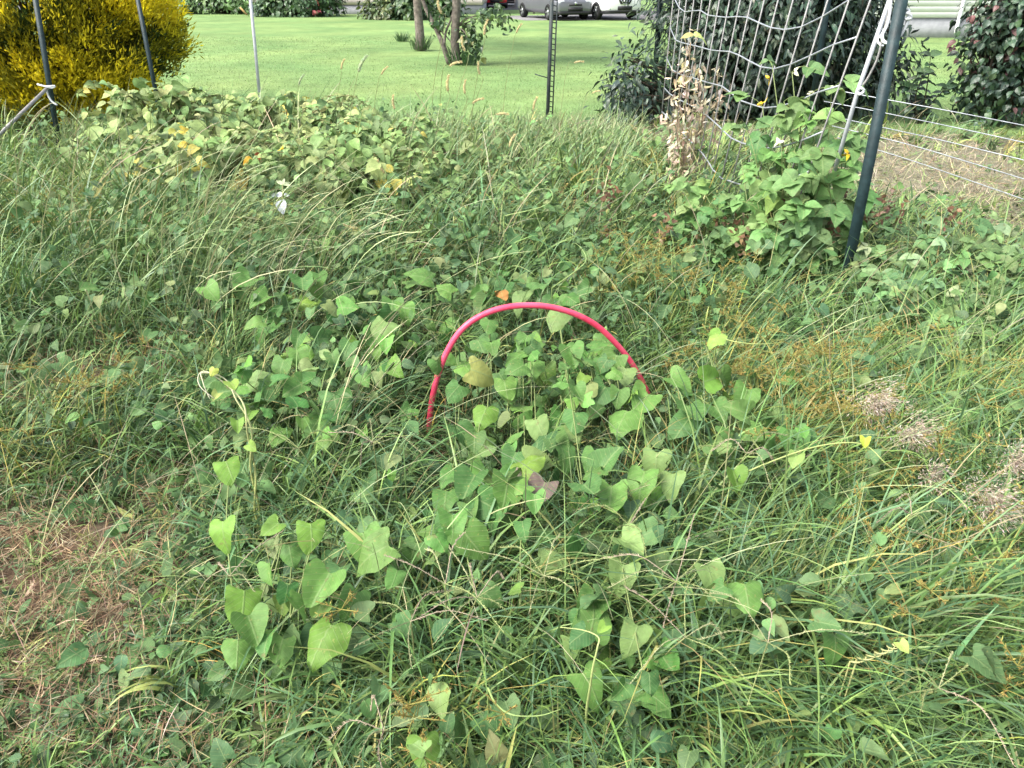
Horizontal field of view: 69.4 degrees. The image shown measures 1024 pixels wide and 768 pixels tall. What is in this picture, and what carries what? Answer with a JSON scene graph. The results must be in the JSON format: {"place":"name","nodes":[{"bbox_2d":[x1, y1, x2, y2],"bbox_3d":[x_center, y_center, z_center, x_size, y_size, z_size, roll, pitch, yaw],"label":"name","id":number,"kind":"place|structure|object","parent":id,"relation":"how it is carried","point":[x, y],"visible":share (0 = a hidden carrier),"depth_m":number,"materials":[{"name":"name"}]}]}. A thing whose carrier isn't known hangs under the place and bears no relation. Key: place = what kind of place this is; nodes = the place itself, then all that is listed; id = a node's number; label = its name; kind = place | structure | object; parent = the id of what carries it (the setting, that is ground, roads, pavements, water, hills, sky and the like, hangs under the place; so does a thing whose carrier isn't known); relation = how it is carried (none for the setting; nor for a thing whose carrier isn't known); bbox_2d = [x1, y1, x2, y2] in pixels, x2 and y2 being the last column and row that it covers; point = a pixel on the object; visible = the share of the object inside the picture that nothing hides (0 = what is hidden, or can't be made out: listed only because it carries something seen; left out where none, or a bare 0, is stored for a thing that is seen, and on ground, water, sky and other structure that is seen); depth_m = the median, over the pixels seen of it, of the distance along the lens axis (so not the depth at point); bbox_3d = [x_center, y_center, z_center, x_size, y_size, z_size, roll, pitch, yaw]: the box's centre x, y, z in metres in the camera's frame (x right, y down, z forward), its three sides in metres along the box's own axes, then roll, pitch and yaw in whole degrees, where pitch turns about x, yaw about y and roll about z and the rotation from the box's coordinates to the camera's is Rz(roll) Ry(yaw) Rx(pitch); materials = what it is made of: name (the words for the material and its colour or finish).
{"place":"outdoors","nodes":[
{"label":"outdoors","id":0,"kind":"place"},
{"bbox_2d":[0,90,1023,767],"bbox_3d":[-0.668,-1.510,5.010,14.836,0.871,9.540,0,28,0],"label":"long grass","id":1,"kind":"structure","parent":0,"point":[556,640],"depth_m":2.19,"materials":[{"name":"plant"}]},
{"bbox_2d":[0,0,1023,767],"bbox_3d":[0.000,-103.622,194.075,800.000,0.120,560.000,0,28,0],"label":"ground","id":2,"kind":"structure","parent":0,"point":[532,38],"depth_m":12.03,"materials":[{"name":"plant"}]},
{"bbox_2d":[33,0,60,146],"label":"steel post","id":3,"kind":"object","parent":2,"relation":"on","point":[37,11],"visible":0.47,"depth_m":7.22,"materials":[{"name":"metal"}]},
{"bbox_2d":[0,85,49,135],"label":"brace pole","id":4,"kind":"object","parent":3,"relation":"attached to","point":[31,103],"visible":0.82,"depth_m":7.11,"materials":[{"name":"plastic"}]},
{"bbox_2d":[0,0,203,127],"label":"golden conifer","id":5,"kind":"object","parent":2,"relation":"on","point":[108,46],"visible":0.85,"depth_m":8.46,"materials":[{"name":"plant"}]},
{"bbox_2d":[0,329,213,506],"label":"nut sedge","id":6,"kind":"object","parent":2,"relation":"on","point":[77,393],"visible":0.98,"depth_m":2.60,"materials":[{"name":"green plant"}]},
{"bbox_2d":[10,202,266,296],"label":"bramble","id":7,"kind":"object","parent":2,"relation":"on","point":[129,241],"visible":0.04,"depth_m":4.41,"materials":[{"name":"green plant"}]},
{"bbox_2d":[39,75,241,179],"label":"bramble","id":8,"kind":"object","parent":2,"relation":"on","point":[171,99],"visible":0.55,"depth_m":6.16,"materials":[{"name":"green plant"}]},
{"bbox_2d":[136,0,158,107],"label":"steel post","id":9,"kind":"object","parent":2,"relation":"on","point":[145,40],"visible":0.47,"depth_m":7.92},
{"bbox_2d":[0,304,323,767],"bbox_3d":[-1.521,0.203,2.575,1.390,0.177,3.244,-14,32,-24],"label":"dead grass","id":10,"kind":"structure","parent":2,"relation":"on","point":[67,669],"depth_m":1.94,"materials":[{"name":"plant"}]},
{"bbox_2d":[33,120,327,224],"bbox_3d":[-2.342,-1.573,5.474,2.449,0.787,1.597,0,28,0],"label":"bramble","id":11,"kind":"object","parent":2,"relation":"on","point":[201,140],"visible":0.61,"depth_m":5.24,"materials":[{"name":"green plant"}]},
{"bbox_2d":[173,0,255,14],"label":"garden bush","id":12,"kind":"object","parent":2,"relation":"on","point":[232,7],"visible":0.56,"depth_m":39.61,"materials":[{"name":"green plant"}]},
{"bbox_2d":[166,529,283,668],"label":"crabgrass","id":13,"kind":"object","parent":2,"relation":"on","point":[224,569],"visible":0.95,"depth_m":1.63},
{"bbox_2d":[240,0,260,96],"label":"white rod","id":14,"kind":"object","parent":2,"relation":"on","point":[254,44],"visible":0.73,"depth_m":9.27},
{"bbox_2d":[157,88,395,153],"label":"bramble","id":15,"kind":"object","parent":2,"relation":"on","point":[318,107],"visible":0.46,"depth_m":6.55,"materials":[{"name":"green plant"}]},
{"bbox_2d":[35,96,528,427],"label":"drooping grass","id":16,"kind":"structure","parent":2,"relation":"on","point":[236,234],"depth_m":3.66,"materials":[{"name":"plant"}]},
{"bbox_2d":[262,178,303,241],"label":"white weed","id":17,"kind":"object","parent":2,"relation":"on","point":[282,183],"visible":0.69,"depth_m":4.27,"materials":[{"name":"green plant"}]},
{"bbox_2d":[245,0,347,17],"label":"garden bush","id":18,"kind":"object","parent":2,"relation":"on","point":[290,8],"visible":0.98,"depth_m":36.57,"materials":[{"name":"green plant"}]},
{"bbox_2d":[240,426,368,532],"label":"crabgrass","id":19,"kind":"object","parent":2,"relation":"on","point":[272,439],"visible":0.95,"depth_m":1.99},
{"bbox_2d":[196,198,421,271],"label":"bramble","id":20,"kind":"object","parent":2,"relation":"on","point":[324,221],"visible":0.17,"depth_m":4.47,"materials":[{"name":"green plant"}]},
{"bbox_2d":[202,285,454,533],"bbox_3d":[-0.738,0.004,2.714,1.008,0.387,1.385,0,28,0],"label":"morning glory","id":21,"kind":"object","parent":2,"relation":"on","point":[280,368],"visible":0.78,"depth_m":2.59,"materials":[{"name":"green plant"}]},
{"bbox_2d":[38,100,664,230],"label":"feathery grass","id":22,"kind":"structure","parent":2,"relation":"on","point":[562,139],"depth_m":6.77,"materials":[{"name":"plant"}]},
{"bbox_2d":[186,121,532,229],"bbox_3d":[-1.101,-1.462,5.323,2.617,0.744,1.745,0,28,0],"label":"bramble","id":23,"kind":"object","parent":2,"relation":"on","point":[364,151],"visible":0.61,"depth_m":5.09,"materials":[{"name":"green plant"}]},
{"bbox_2d":[246,0,486,13],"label":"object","id":24,"kind":"structure","parent":2,"relation":"on","point":[352,5],"depth_m":39.59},
{"bbox_2d":[355,0,400,19],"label":"garden bush","id":25,"kind":"object","parent":2,"relation":"on","point":[377,9],"visible":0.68,"depth_m":33.85,"materials":[{"name":"green plant"}]},
{"bbox_2d":[325,412,432,529],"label":"crabgrass","id":26,"kind":"object","parent":2,"relation":"on","point":[373,442],"visible":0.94,"depth_m":1.98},
{"bbox_2d":[276,106,527,182],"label":"bramble","id":27,"kind":"object","parent":2,"relation":"on","point":[421,120],"visible":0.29,"depth_m":6.02,"materials":[{"name":"green plant"}]},
{"bbox_2d":[327,686,485,767],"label":"crabgrass","id":28,"kind":"object","parent":2,"relation":"on","point":[387,730],"visible":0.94,"depth_m":1.37,"materials":[{"name":"plant"}]},
{"bbox_2d":[329,589,487,725],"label":"crabgrass","id":29,"kind":"object","parent":2,"relation":"on","point":[411,629],"visible":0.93,"depth_m":1.50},
{"bbox_2d":[386,0,443,20],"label":"garden bush","id":30,"kind":"object","parent":2,"relation":"on","point":[405,8],"visible":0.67,"depth_m":33.32,"materials":[{"name":"green plant"}]},
{"bbox_2d":[406,0,434,49],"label":"lawn tree","id":31,"kind":"object","parent":2,"relation":"on","point":[419,43],"visible":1,"depth_m":18.55,"materials":[{"name":"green plant"}]},
{"bbox_2d":[195,266,645,370],"bbox_3d":[-0.361,-0.350,3.358,1.978,0.393,1.127,0,28,0],"label":"morning glory","id":32,"kind":"object","parent":2,"relation":"on","point":[424,277],"visible":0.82,"depth_m":3.20,"materials":[{"name":"green plant"}]},
{"bbox_2d":[406,731,462,767],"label":"morning glory","id":33,"kind":"object","parent":2,"relation":"on","point":[429,749],"visible":0.94,"depth_m":1.38,"materials":[{"name":"green plant"}]},
{"bbox_2d":[365,532,503,683],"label":"crabgrass","id":34,"kind":"object","parent":2,"relation":"on","point":[445,583],"visible":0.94,"depth_m":1.54,"materials":[{"name":"plant"}]},
{"bbox_2d":[431,0,473,17],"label":"garden bush","id":35,"kind":"object","parent":2,"relation":"on","point":[443,4],"visible":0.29,"depth_m":36.01,"materials":[{"name":"green plant"}]},
{"bbox_2d":[421,0,517,65],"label":"lawn tree","id":36,"kind":"object","parent":2,"relation":"on","point":[469,41],"visible":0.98,"depth_m":15.04,"materials":[{"name":"green plant"}]},
{"bbox_2d":[416,545,546,706],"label":"crabgrass","id":37,"kind":"object","parent":2,"relation":"on","point":[476,596],"visible":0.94,"depth_m":1.51,"materials":[{"name":"plant"}]},
{"bbox_2d":[343,502,679,725],"bbox_3d":[0.070,0.543,1.752,0.701,0.362,0.794,-16,33,-28],"label":"morning glory","id":38,"kind":"object","parent":2,"relation":"on","point":[475,535],"visible":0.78,"depth_m":1.71,"materials":[{"name":"green plant"}]},
{"bbox_2d":[0,93,1023,767],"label":"leafy weeds","id":39,"kind":"object","parent":2,"relation":"on","point":[222,751],"visible":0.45,"depth_m":2.81,"materials":[{"name":"green plant"}]},
{"bbox_2d":[0,89,1023,767],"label":"broad grass","id":40,"kind":"structure","parent":2,"relation":"on","point":[760,489],"depth_m":2.24,"materials":[{"name":"plant"}]},
{"bbox_2d":[723,435,910,520],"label":"runner shoot","id":41,"kind":"object","parent":40,"relation":"on","point":[794,459],"visible":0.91,"depth_m":1.97,"materials":[{"name":"green plant"}]},
{"bbox_2d":[0,94,1023,767],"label":"wide grass","id":42,"kind":"structure","parent":2,"relation":"on","point":[642,612],"depth_m":1.76,"materials":[{"name":"plant"}]},
{"bbox_2d":[0,109,1023,767],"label":"short grass","id":43,"kind":"structure","parent":2,"relation":"on","point":[490,429],"depth_m":2.76,"materials":[{"name":"plant"}]},
{"bbox_2d":[197,366,261,527],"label":"twining shoot","id":44,"kind":"object","parent":43,"relation":"on","point":[232,385],"visible":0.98,"depth_m":2.04,"materials":[{"name":"green plant"}]},
{"bbox_2d":[180,455,400,699],"bbox_3d":[-0.642,0.473,1.857,0.914,0.378,0.430,16,33,27],"label":"morning glory","id":45,"kind":"object","parent":43,"relation":"on","point":[247,615],"visible":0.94,"depth_m":1.67,"materials":[{"name":"green plant"}]},
{"bbox_2d":[254,590,576,767],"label":"nut sedge","id":46,"kind":"object","parent":43,"relation":"on","point":[413,697],"visible":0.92,"depth_m":1.50,"materials":[{"name":"green plant"}]},
{"bbox_2d":[0,67,1023,712],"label":"seed stalks","id":47,"kind":"object","parent":2,"relation":"on","point":[464,351],"visible":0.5,"depth_m":2.92,"materials":[{"name":"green plant"}]},
{"bbox_2d":[0,109,1023,767],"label":"yellowing grass","id":48,"kind":"structure","parent":2,"relation":"on","point":[520,503],"depth_m":2.30,"materials":[{"name":"plant"}]},
{"bbox_2d":[0,113,1023,767],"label":"fallen stems","id":49,"kind":"object","parent":2,"relation":"on","point":[266,741],"visible":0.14,"depth_m":1.92,"materials":[{"name":"plant"}]},
{"bbox_2d":[0,109,1023,767],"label":"ground cover","id":50,"kind":"object","parent":2,"relation":"on","point":[180,713],"visible":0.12,"depth_m":1.91,"materials":[{"name":"green plant"}]},
{"bbox_2d":[457,534,612,674],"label":"crabgrass","id":51,"kind":"object","parent":2,"relation":"on","point":[544,575],"visible":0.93,"depth_m":1.56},
{"bbox_2d":[426,302,650,432],"bbox_3d":[0.136,-0.019,2.793,0.960,0.636,0.031,-6,29,-11],"label":"pipe hoop","id":52,"kind":"object","parent":2,"relation":"on","point":[521,305],"visible":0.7,"depth_m":2.66,"materials":[{"name":"red plastic"}]},
{"bbox_2d":[535,0,557,122],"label":"punched post","id":53,"kind":"object","parent":2,"relation":"on","point":[550,54],"visible":0.95,"depth_m":8.45,"materials":[{"name":"metal"}]},
{"bbox_2d":[432,431,685,553],"bbox_3d":[0.108,0.335,2.126,0.710,0.364,0.535,13,31,22],"label":"morning glory","id":54,"kind":"object","parent":2,"relation":"on","point":[466,480],"visible":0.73,"depth_m":2.03,"materials":[{"name":"green plant"}]},
{"bbox_2d":[398,310,732,576],"bbox_3d":[0.132,0.069,2.596,1.159,0.383,1.469,0,28,0],"label":"morning glory","id":55,"kind":"object","parent":2,"relation":"on","point":[605,361],"visible":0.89,"depth_m":2.50,"materials":[{"name":"green plant"}]},
{"bbox_2d":[560,619,611,744],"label":"runner shoot","id":56,"kind":"object","parent":2,"relation":"on","point":[602,627],"visible":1,"depth_m":1.44,"materials":[{"name":"green plant"}]},
{"bbox_2d":[546,222,706,331],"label":"nut sedge","id":57,"kind":"object","parent":2,"relation":"on","point":[625,260],"visible":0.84,"depth_m":3.71,"materials":[{"name":"green plant"}]},
{"bbox_2d":[578,498,690,584],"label":"crabgrass","id":58,"kind":"object","parent":2,"relation":"on","point":[632,521],"visible":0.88,"depth_m":1.77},
{"bbox_2d":[652,0,661,108],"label":"steel post","id":59,"kind":"object","parent":2,"relation":"on","point":[659,7],"visible":0.18,"depth_m":9.13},
{"bbox_2d":[603,513,719,670],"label":"crabgrass","id":60,"kind":"object","parent":2,"relation":"on","point":[700,555],"visible":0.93,"depth_m":1.58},
{"bbox_2d":[608,572,749,719],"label":"crabgrass","id":61,"kind":"object","parent":2,"relation":"on","point":[685,636],"visible":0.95,"depth_m":1.47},
{"bbox_2d":[657,29,729,192],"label":"dead plant","id":62,"kind":"object","parent":2,"relation":"on","point":[684,79],"visible":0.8,"depth_m":5.65,"materials":[{"name":"beige plant"}]},
{"bbox_2d":[605,245,830,357],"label":"nut sedge","id":63,"kind":"object","parent":2,"relation":"on","point":[732,285],"visible":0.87,"depth_m":3.42,"materials":[{"name":"green plant"}]},
{"bbox_2d":[596,165,844,283],"bbox_3d":[1.169,-0.961,4.271,1.400,0.634,0.589,0,28,0],"label":"bean plant","id":64,"kind":"object","parent":2,"relation":"on","point":[699,190],"visible":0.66,"depth_m":4.25,"materials":[{"name":"green plant"}]},
{"bbox_2d":[624,328,818,500],"bbox_3d":[0.731,0.128,2.481,0.668,0.389,0.766,0,28,0],"label":"morning glory","id":65,"kind":"object","parent":2,"relation":"on","point":[714,385],"visible":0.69,"depth_m":2.35,"materials":[{"name":"green plant"}]},
{"bbox_2d":[619,299,846,451],"bbox_3d":[0.887,-0.073,2.787,1.116,0.459,1.042,0,28,0],"label":"nut sedge","id":66,"kind":"object","parent":2,"relation":"on","point":[738,367],"visible":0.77,"depth_m":2.79,"materials":[{"name":"green plant"}]},
{"bbox_2d":[686,431,786,507],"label":"crabgrass","id":67,"kind":"object","parent":2,"relation":"on","point":[768,452],"visible":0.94,"depth_m":2.00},
{"bbox_2d":[461,109,1023,253],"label":"straw strip","id":68,"kind":"object","parent":2,"relation":"on","point":[955,183],"visible":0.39,"depth_m":6.44,"materials":[{"name":"plant"}]},
{"bbox_2d":[707,333,783,361],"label":"runner shoot","id":69,"kind":"object","parent":2,"relation":"on","point":[715,339],"visible":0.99,"depth_m":2.57,"materials":[{"name":"yellow plant"}]},
{"bbox_2d":[583,0,929,128],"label":"evergreen shrub","id":70,"kind":"object","parent":2,"relation":"on","point":[639,95],"visible":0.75,"depth_m":8.61,"materials":[{"name":"green plant"}]},
{"bbox_2d":[676,464,849,668],"bbox_3d":[0.559,0.457,1.906,0.339,0.360,0.712,0,28,0],"label":"morning glory","id":71,"kind":"object","parent":2,"relation":"on","point":[749,594],"visible":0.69,"depth_m":1.62,"materials":[{"name":"green plant"}]},
{"bbox_2d":[660,0,888,193],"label":"trellis net","id":72,"kind":"object","parent":2,"relation":"on","point":[862,77],"visible":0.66,"depth_m":4.59,"materials":[{"name":"fabric"}]},
{"bbox_2d":[697,591,868,706],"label":"crabgrass","id":73,"kind":"object","parent":2,"relation":"on","point":[766,604],"visible":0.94,"depth_m":1.46,"materials":[{"name":"plant"}]},
{"bbox_2d":[672,349,922,508],"bbox_3d":[0.909,0.154,2.424,0.805,0.407,0.898,-17,33,-28],"label":"nut sedge","id":74,"kind":"object","parent":2,"relation":"on","point":[841,408],"visible":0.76,"depth_m":2.35,"materials":[{"name":"green plant"}]},
{"bbox_2d":[679,296,941,441],"bbox_3d":[1.146,-0.065,2.769,1.058,0.461,0.928,-14,31,-24],"label":"nut sedge","id":75,"kind":"object","parent":2,"relation":"on","point":[879,329],"visible":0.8,"depth_m":2.75,"materials":[{"name":"green plant"}]},
{"bbox_2d":[807,0,830,128],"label":"steel post","id":76,"kind":"object","parent":2,"relation":"on","point":[822,36],"depth_m":7.78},
{"bbox_2d":[635,483,1023,766],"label":"nut sedge","id":77,"kind":"object","parent":2,"relation":"on","point":[1006,554],"visible":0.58,"depth_m":1.73,"materials":[{"name":"green plant"}]},
{"bbox_2d":[712,54,964,278],"bbox_3d":[1.754,-1.146,4.065,1.408,1.143,0.818,14,32,24],"label":"bean plant","id":78,"kind":"object","parent":2,"relation":"on","point":[786,202],"visible":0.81,"depth_m":4.08,"materials":[{"name":"green plant"}]},
{"bbox_2d":[676,0,1006,37],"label":"house","id":79,"kind":"structure","parent":2,"relation":"on","point":[932,18],"depth_m":24.00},
{"bbox_2d":[733,338,975,477],"bbox_3d":[1.129,0.134,2.422,0.806,0.445,0.978,11,31,20],"label":"nut sedge","id":80,"kind":"object","parent":2,"relation":"on","point":[825,396],"visible":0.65,"depth_m":2.48,"materials":[{"name":"green plant"}]},
{"bbox_2d":[837,0,907,299],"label":"steel post","id":81,"kind":"object","parent":2,"relation":"on","point":[890,54],"visible":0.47,"depth_m":3.57,"materials":[{"name":"metal"}]},
{"bbox_2d":[880,0,909,43],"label":"tie cord","id":82,"kind":"object","parent":81,"relation":"attached to","point":[883,41],"visible":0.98,"depth_m":3.44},
{"bbox_2d":[837,638,908,709],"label":"twining shoot","id":83,"kind":"object","parent":2,"relation":"on","point":[902,645],"visible":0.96,"depth_m":1.49,"materials":[{"name":"yellow plant"}]},
{"bbox_2d":[731,454,1023,724],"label":"nut sedge","id":84,"kind":"object","parent":2,"relation":"on","point":[920,582],"visible":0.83,"depth_m":1.72,"materials":[{"name":"green plant"}]},
{"bbox_2d":[838,372,916,441],"bbox_3d":[1.109,0.174,2.329,0.203,0.472,0.180,-8,30,-15],"label":"seed plume","id":85,"kind":"object","parent":2,"relation":"on","point":[877,406],"visible":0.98,"depth_m":2.24,"materials":[{"name":"plant"}]},
{"bbox_2d":[775,383,1022,555],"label":"nut sedge","id":86,"kind":"object","parent":2,"relation":"on","point":[941,450],"visible":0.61,"depth_m":2.13,"materials":[{"name":"green plant"}]},
{"bbox_2d":[876,493,943,560],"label":"crabgrass","id":87,"kind":"object","parent":2,"relation":"on","point":[905,511],"visible":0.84,"depth_m":1.79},
{"bbox_2d":[885,400,949,489],"bbox_3d":[1.164,0.252,2.194,0.197,0.464,0.156,0,28,0],"label":"seed plume","id":88,"kind":"object","parent":2,"relation":"on","point":[914,436],"visible":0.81,"depth_m":2.12,"materials":[{"name":"plant"}]},
{"bbox_2d":[856,225,983,342],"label":"bean plant","id":89,"kind":"object","parent":2,"relation":"on","point":[912,262],"visible":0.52,"depth_m":3.65,"materials":[{"name":"green plant"}]},
{"bbox_2d":[838,651,1015,766],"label":"crabgrass","id":90,"kind":"object","parent":2,"relation":"on","point":[941,681],"visible":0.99,"depth_m":1.43,"materials":[{"name":"plant"}]},
{"bbox_2d":[900,49,957,123],"bbox_3d":[4.973,-3.491,8.770,0.754,0.866,0.268,0,28,0],"label":"shrub sapling","id":91,"kind":"object","parent":2,"relation":"on","point":[919,98],"visible":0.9,"depth_m":8.80,"materials":[{"name":"green plant"}]},
{"bbox_2d":[854,317,1023,437],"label":"nut sedge","id":92,"kind":"object","parent":2,"relation":"on","point":[1004,381],"visible":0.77,"depth_m":2.74,"materials":[{"name":"green plant"}]},
{"bbox_2d":[910,452,969,509],"bbox_3d":[1.151,0.360,2.070,0.166,0.392,0.124,-7,29,-12],"label":"seed plume","id":93,"kind":"object","parent":2,"relation":"on","point":[934,474],"visible":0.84,"depth_m":2.00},
{"bbox_2d":[879,304,1023,424],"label":"nut sedge","id":94,"kind":"object","parent":2,"relation":"on","point":[947,316],"visible":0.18,"depth_m":3.22,"materials":[{"name":"green plant"}]},
{"bbox_2d":[885,204,1023,321],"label":"bean plant","id":95,"kind":"object","parent":2,"relation":"on","point":[984,228],"visible":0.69,"depth_m":3.83,"materials":[{"name":"green plant"}]},
{"bbox_2d":[943,0,1023,129],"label":"broadleaf shrub","id":96,"kind":"object","parent":2,"relation":"on","point":[991,83],"visible":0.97,"depth_m":8.41,"materials":[{"name":"green plant"}]},
{"bbox_2d":[944,464,1023,560],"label":"seed plume","id":97,"kind":"object","parent":2,"relation":"on","point":[993,501],"visible":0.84,"depth_m":1.84,"materials":[{"name":"plant"}]},
{"bbox_2d":[987,433,1023,505],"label":"seed plume","id":98,"kind":"object","parent":2,"relation":"on","point":[1019,463],"visible":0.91,"depth_m":2.01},
{"bbox_2d":[3,36,1023,134],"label":"lawn grass","id":99,"kind":"structure","parent":0,"point":[892,119],"depth_m":13.25,"materials":[{"name":"plant"}]},
{"bbox_2d":[507,11,669,20],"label":"driveway","id":100,"kind":"structure","parent":0,"point":[590,17],"depth_m":35.72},
{"bbox_2d":[518,0,591,19],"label":"parked car","id":101,"kind":"object","parent":100,"relation":"on","point":[581,9],"visible":0.9,"depth_m":33.08,"materials":[{"name":"grey paint"}]},
{"bbox_2d":[561,0,640,19],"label":"parked car","id":102,"kind":"object","parent":100,"relation":"on","point":[599,8],"visible":0.66,"depth_m":33.09,"materials":[{"name":"white paint"}]},
{"bbox_2d":[824,101,1023,142],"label":"fence wire","id":103,"kind":"object","parent":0,"point":[933,123],"visible":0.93,"depth_m":4.75,"materials":[{"name":"metal"}]},
{"bbox_2d":[833,126,1023,178],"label":"fence wire","id":104,"kind":"object","parent":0,"point":[938,153],"visible":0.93,"depth_m":4.83,"materials":[{"name":"metal"}]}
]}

